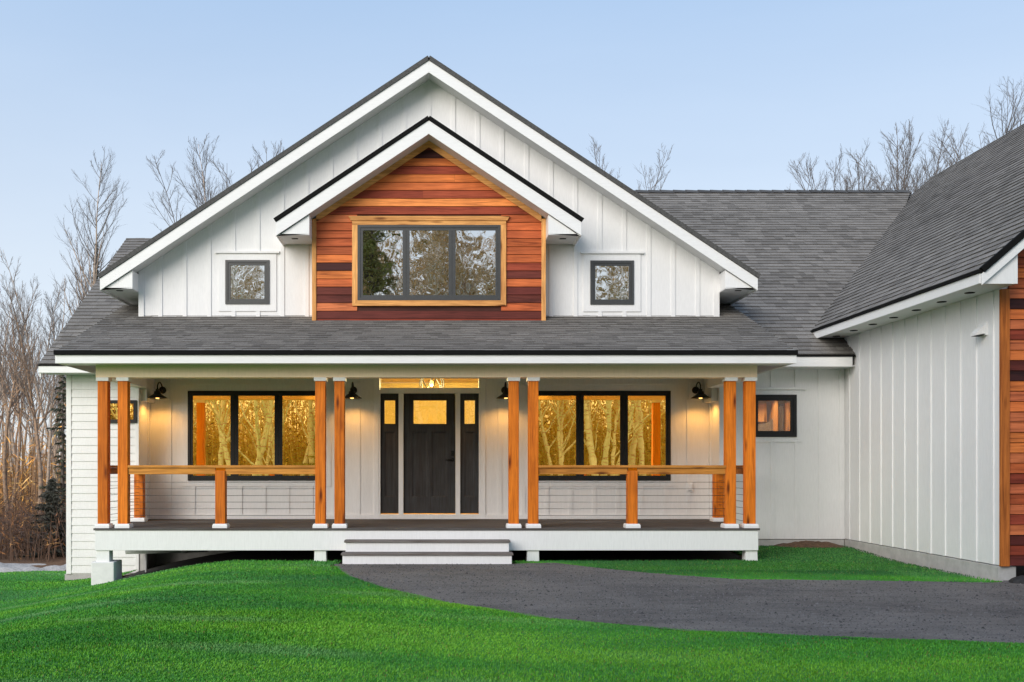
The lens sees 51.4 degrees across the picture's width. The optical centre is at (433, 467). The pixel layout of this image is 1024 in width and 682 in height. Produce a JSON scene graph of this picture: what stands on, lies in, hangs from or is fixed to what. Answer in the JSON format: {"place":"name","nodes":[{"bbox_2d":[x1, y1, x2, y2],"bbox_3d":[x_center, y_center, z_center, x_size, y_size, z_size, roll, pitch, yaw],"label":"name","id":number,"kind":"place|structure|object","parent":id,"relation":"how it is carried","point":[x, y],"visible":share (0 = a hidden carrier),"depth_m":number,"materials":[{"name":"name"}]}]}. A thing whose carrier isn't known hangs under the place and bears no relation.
{"place":"outdoors","nodes":[
{"label":"outdoors","id":0,"kind":"place"},
{"bbox_2d":[122,550,741,578],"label":"crawl space soil","id":1,"kind":"structure","parent":0,"point":[544,555],"depth_m":16.88,"materials":[{"name":"black soil"}]},
{"bbox_2d":[0,545,1023,681],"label":"lawn","id":2,"kind":"structure","parent":0,"point":[461,649],"depth_m":8.14,"materials":[{"name":"green plant"}]},
{"bbox_2d":[774,540,845,547],"bbox_3d":[6.210,1.274,17.294,1.220,0.131,0.600,0,0,0],"label":"soil pile","id":3,"kind":"object","parent":2,"relation":"on","point":[808,544],"visible":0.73,"depth_m":17.29,"materials":[{"name":"soil"}]},
{"bbox_2d":[0,471,1023,634],"bbox_3d":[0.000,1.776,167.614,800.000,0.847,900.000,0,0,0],"label":"ground","id":4,"kind":"structure","parent":0,"point":[59,560],"depth_m":21.55,"materials":[{"name":"brown soil"}]},
{"bbox_2d":[0,325,10,449],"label":"bare tree","id":5,"kind":"object","parent":4,"relation":"on","point":[8,392],"visible":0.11,"depth_m":77.85,"materials":[{"name":"brown plant"}]},
{"bbox_2d":[0,292,13,421],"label":"bare tree","id":6,"kind":"object","parent":4,"relation":"on","point":[5,354],"visible":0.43,"depth_m":39.18,"materials":[{"name":"brown plant"}]},
{"bbox_2d":[0,367,13,399],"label":"bare tree","id":7,"kind":"object","parent":4,"relation":"on","point":[1,375],"visible":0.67,"depth_m":34.55,"materials":[{"name":"brown plant"}]},
{"bbox_2d":[0,313,15,496],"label":"bare tree","id":8,"kind":"object","parent":4,"relation":"on","point":[8,441],"visible":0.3,"depth_m":49.85,"materials":[{"name":"brown plant"}]},
{"bbox_2d":[0,299,20,430],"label":"bare tree","id":9,"kind":"object","parent":4,"relation":"on","point":[9,371],"visible":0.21,"depth_m":55.73,"materials":[{"name":"brown plant"}]},
{"bbox_2d":[0,319,24,458],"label":"bare tree","id":10,"kind":"object","parent":4,"relation":"on","point":[14,388],"visible":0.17,"depth_m":63.09,"materials":[{"name":"brown plant"}]},
{"bbox_2d":[0,291,33,511],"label":"bare tree","id":11,"kind":"object","parent":4,"relation":"on","point":[19,426],"visible":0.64,"depth_m":36.21,"materials":[{"name":"brown plant"}]},
{"bbox_2d":[1,323,36,483],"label":"bare tree","id":12,"kind":"object","parent":4,"relation":"on","point":[16,401],"visible":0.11,"depth_m":77.00,"materials":[{"name":"brown plant"}]},
{"bbox_2d":[0,273,44,522],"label":"bare tree","id":13,"kind":"object","parent":4,"relation":"on","point":[4,469],"visible":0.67,"depth_m":32.76,"materials":[{"name":"brown plant"}]},
{"bbox_2d":[7,331,49,473],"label":"bare tree","id":14,"kind":"object","parent":4,"relation":"on","point":[33,389],"visible":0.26,"depth_m":72.58,"materials":[{"name":"brown plant"}]},
{"bbox_2d":[15,298,42,454],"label":"bare tree","id":15,"kind":"object","parent":4,"relation":"on","point":[33,365],"visible":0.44,"depth_m":51.92,"materials":[{"name":"brown plant"}]},
{"bbox_2d":[0,288,61,502],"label":"bare tree","id":16,"kind":"object","parent":4,"relation":"on","point":[10,433],"visible":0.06,"depth_m":47.81,"materials":[{"name":"brown plant"}]},
{"bbox_2d":[0,283,64,488],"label":"bare tree","id":17,"kind":"object","parent":4,"relation":"on","point":[41,376],"visible":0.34,"depth_m":49.17,"materials":[{"name":"brown plant"}]},
{"bbox_2d":[0,388,65,531],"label":"golden saplings","id":18,"kind":"object","parent":4,"relation":"on","point":[25,466],"visible":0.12,"depth_m":37.59,"materials":[{"name":"brown plant"}]},
{"bbox_2d":[0,274,65,513],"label":"bare tree","id":19,"kind":"object","parent":4,"relation":"on","point":[33,411],"visible":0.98,"depth_m":30.05,"materials":[{"name":"brown plant"}]},
{"bbox_2d":[0,475,65,561],"bbox_3d":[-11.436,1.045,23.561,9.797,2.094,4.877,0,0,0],"label":"brush","id":20,"kind":"object","parent":4,"relation":"on","point":[25,533],"visible":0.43,"depth_m":22.43,"materials":[{"name":"brown plant"}]},
{"bbox_2d":[0,562,65,571],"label":"gravel strip","id":21,"kind":"object","parent":4,"relation":"on","point":[8,567],"visible":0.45,"depth_m":19.95,"materials":[{"name":"grey gravel"}]},
{"bbox_2d":[0,278,76,477],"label":"bare tree","id":22,"kind":"object","parent":4,"relation":"on","point":[55,437],"visible":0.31,"depth_m":44.07,"materials":[{"name":"brown plant"}]},
{"bbox_2d":[31,332,45,475],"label":"bare tree","id":23,"kind":"object","parent":4,"relation":"on","point":[38,384],"visible":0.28,"depth_m":78.83,"materials":[{"name":"brown plant"}]},
{"bbox_2d":[0,249,78,503],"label":"bare tree","id":24,"kind":"object","parent":4,"relation":"on","point":[41,408],"visible":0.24,"depth_m":39.45,"materials":[{"name":"brown plant"}]},
{"bbox_2d":[14,478,65,556],"bbox_3d":[-8.393,1.159,23.040,1.388,1.862,1.379,0,0,-40],"label":"spruce tree","id":25,"kind":"object","parent":4,"relation":"on","point":[51,495],"visible":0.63,"depth_m":22.90,"materials":[{"name":"green plant"}]},
{"bbox_2d":[21,287,65,499],"bbox_3d":[-12.162,-1.909,33.884,1.949,7.852,2.009,0,0,-21],"label":"bare tree","id":26,"kind":"object","parent":4,"relation":"on","point":[50,449],"visible":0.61,"depth_m":33.81,"materials":[{"name":"brown plant"}]},
{"bbox_2d":[3,286,88,478],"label":"bare tree","id":27,"kind":"object","parent":4,"relation":"on","point":[32,434],"visible":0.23,"depth_m":42.78,"materials":[{"name":"brown plant"}]},
{"bbox_2d":[38,375,65,538],"bbox_3d":[-9.561,-0.219,27.445,1.212,4.458,1.404,0,0,25],"label":"spruce tree","id":28,"kind":"object","parent":4,"relation":"on","point":[62,469],"visible":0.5,"depth_m":27.46,"materials":[{"name":"green plant"}]},
{"bbox_2d":[46,297,65,406],"bbox_3d":[-13.178,-1.985,37.531,1.291,8.055,0.808,0,0,-28],"label":"bare tree","id":29,"kind":"object","parent":4,"relation":"on","point":[53,324],"visible":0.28,"depth_m":37.38,"materials":[{"name":"brown plant"}]},
{"bbox_2d":[59,231,93,317],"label":"bare tree","id":30,"kind":"object","parent":4,"relation":"on","point":[84,262],"visible":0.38,"depth_m":49.67,"materials":[{"name":"brown plant"}]},
{"bbox_2d":[51,146,128,318],"bbox_3d":[-11.635,-4.474,36.434,3.360,13.132,3.260,0,0,-23],"label":"birch tree","id":31,"kind":"object","parent":4,"relation":"on","point":[95,265],"visible":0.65,"depth_m":36.31,"materials":[{"name":"grey plant"}]},
{"bbox_2d":[92,244,99,280],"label":"bare tree","id":32,"kind":"object","parent":4,"relation":"on","point":[96,262],"depth_m":40.98,"materials":[{"name":"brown plant"}]},
{"bbox_2d":[168,134,224,221],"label":"birch tree","id":33,"kind":"object","parent":4,"relation":"on","point":[202,180],"visible":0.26,"depth_m":41.92,"materials":[{"name":"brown plant"}]},
{"bbox_2d":[143,139,283,231],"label":"bare tree","id":34,"kind":"object","parent":4,"relation":"on","point":[227,179],"visible":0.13,"depth_m":48.99,"materials":[{"name":"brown plant"}]},
{"bbox_2d":[37,56,1023,584],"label":"farmhouse","id":35,"kind":"object","parent":4,"relation":"on","point":[851,362],"visible":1,"depth_m":17.25,"materials":[{"name":"white wood"}]},
{"bbox_2d":[110,400,136,422],"bbox_3d":[-5.207,-0.927,17.587,0.551,0.376,0.040,0,0,0],"label":"window","id":36,"kind":"structure","parent":35,"relation":"in","point":[113,403],"depth_m":17.60,"materials":[{"name":"yellow metal"}]},
{"bbox_2d":[148,382,168,398],"bbox_3d":[-4.660,-1.306,17.965,0.336,0.303,0.538,0,0,0],"label":"wall lamp","id":37,"kind":"object","parent":35,"relation":"attached to","point":[161,391],"visible":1,"depth_m":18.18,"materials":[{"name":"black metal"}]},
{"bbox_2d":[215,251,279,310],"bbox_3d":[-3.094,-3.096,17.594,1.063,0.997,0.050,0,0,0],"label":"window","id":38,"kind":"structure","parent":35,"relation":"in","point":[247,279],"depth_m":17.60,"materials":[{"name":"clear glass"}]},
{"bbox_2d":[179,383,333,485],"bbox_3d":[-3.048,-0.562,18.214,2.660,1.779,0.050,0,0,0],"label":"window","id":39,"kind":"structure","parent":35,"relation":"in","point":[223,423],"depth_m":18.22,"materials":[{"name":"yellow metal"}]},
{"bbox_2d":[345,382,361,398],"bbox_3d":[-1.375,-1.306,17.965,0.336,0.303,0.538,0,0,0],"label":"wall lamp","id":40,"kind":"object","parent":35,"relation":"attached to","point":[353,390],"visible":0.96,"depth_m":18.11,"materials":[{"name":"black metal"}]},
{"bbox_2d":[349,216,509,305],"bbox_3d":[-0.071,-3.359,17.236,2.626,1.461,0.055,0,0,0],"label":"window","id":41,"kind":"structure","parent":35,"relation":"in","point":[397,260],"depth_m":17.24,"materials":[{"name":"clear glass"}]},
{"bbox_2d":[404,394,454,512],"bbox_3d":[-0.070,-0.238,18.255,0.896,2.069,0.108,0,0,0],"label":"door","id":42,"kind":"structure","parent":35,"relation":"in","point":[429,449],"depth_m":18.27,"materials":[{"name":"black wood"}]},
{"bbox_2d":[380,379,479,389],"bbox_3d":[-0.065,-1.465,18.253,1.718,0.254,0.062,0,0,0],"label":"transom window","id":43,"kind":"structure","parent":35,"relation":"in","point":[380,379],"depth_m":18.22,"materials":[{"name":"yellow glass"}]},
{"bbox_2d":[419,379,443,387],"bbox_3d":[-0.030,-1.600,19.564,0.441,0.573,0.432,0,0,12],"label":"pendant lamp","id":44,"kind":"object","parent":35,"relation":"hanging from","point":[431,383],"visible":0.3,"depth_m":19.54,"materials":[{"name":"glass"}]},
{"bbox_2d":[496,382,507,398],"bbox_3d":[1.225,-1.306,17.965,0.336,0.303,0.538,0,0,0],"label":"wall lamp","id":45,"kind":"object","parent":35,"relation":"attached to","point":[502,390],"visible":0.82,"depth_m":18.00,"materials":[{"name":"black metal"}]},
{"bbox_2d":[525,383,679,485],"bbox_3d":[2.901,-0.562,18.214,2.660,1.779,0.050,0,0,0],"label":"window","id":46,"kind":"structure","parent":35,"relation":"in","point":[580,423],"depth_m":18.22,"materials":[{"name":"yellow metal"}]},
{"bbox_2d":[580,251,643,311],"bbox_3d":[2.969,-3.089,17.594,1.054,0.997,0.050,0,0,0],"label":"window","id":47,"kind":"structure","parent":35,"relation":"in","point":[611,279],"depth_m":17.60,"materials":[{"name":"clear glass"}]},
{"bbox_2d":[689,382,709,398],"bbox_3d":[4.510,-1.306,17.965,0.336,0.303,0.538,0,0,0],"label":"wall lamp","id":48,"kind":"object","parent":35,"relation":"attached to","point":[696,391],"visible":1,"depth_m":18.18,"materials":[{"name":"black metal"}]},
{"bbox_2d":[756,387,804,441],"bbox_3d":[5.668,-0.873,17.594,1.009,0.908,0.050,0,0,0],"label":"window","id":49,"kind":"structure","parent":35,"relation":"in","point":[792,394],"depth_m":17.59,"materials":[{"name":"brown metal"}]},
{"bbox_2d":[589,135,671,189],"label":"bare tree","id":50,"kind":"object","parent":4,"relation":"on","point":[653,178],"visible":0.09,"depth_m":55.80,"materials":[{"name":"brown plant"}]},
{"bbox_2d":[789,168,916,196],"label":"bare tree","id":51,"kind":"object","parent":4,"relation":"on","point":[847,187],"visible":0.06,"depth_m":59.99,"materials":[{"name":"brown plant"}]},
{"bbox_2d":[794,138,937,194],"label":"bare tree","id":52,"kind":"object","parent":4,"relation":"on","point":[845,180],"visible":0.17,"depth_m":44.35,"materials":[{"name":"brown plant"}]},
{"bbox_2d":[787,117,974,192],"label":"bare tree","id":53,"kind":"object","parent":4,"relation":"on","point":[909,133],"visible":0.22,"depth_m":46.38,"materials":[{"name":"grey plant"}]},
{"bbox_2d":[860,120,1007,192],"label":"bare tree","id":54,"kind":"object","parent":4,"relation":"on","point":[931,170],"visible":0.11,"depth_m":51.55,"materials":[{"name":"brown plant"}]},
{"bbox_2d":[929,76,1023,170],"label":"cottonwood tree","id":55,"kind":"object","parent":4,"relation":"on","point":[1010,120],"visible":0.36,"depth_m":42.21,"materials":[{"name":"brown plant"}]},
{"bbox_2d":[0,0,1023,470],"label":"sky","id":56,"kind":"structure","parent":0,"point":[738,90],"materials":[{"name":"blue"}]},
{"bbox_2d":[334,563,1023,642],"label":"driveway","id":57,"kind":"structure","parent":0,"point":[819,630],"depth_m":10.87,"materials":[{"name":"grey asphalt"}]},
{"bbox_2d":[1008,575,1023,583],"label":"asphalt lump","id":58,"kind":"object","parent":57,"relation":"on","point":[1017,579],"visible":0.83,"depth_m":12.46,"materials":[{"name":"grey asphalt"}]}
]}

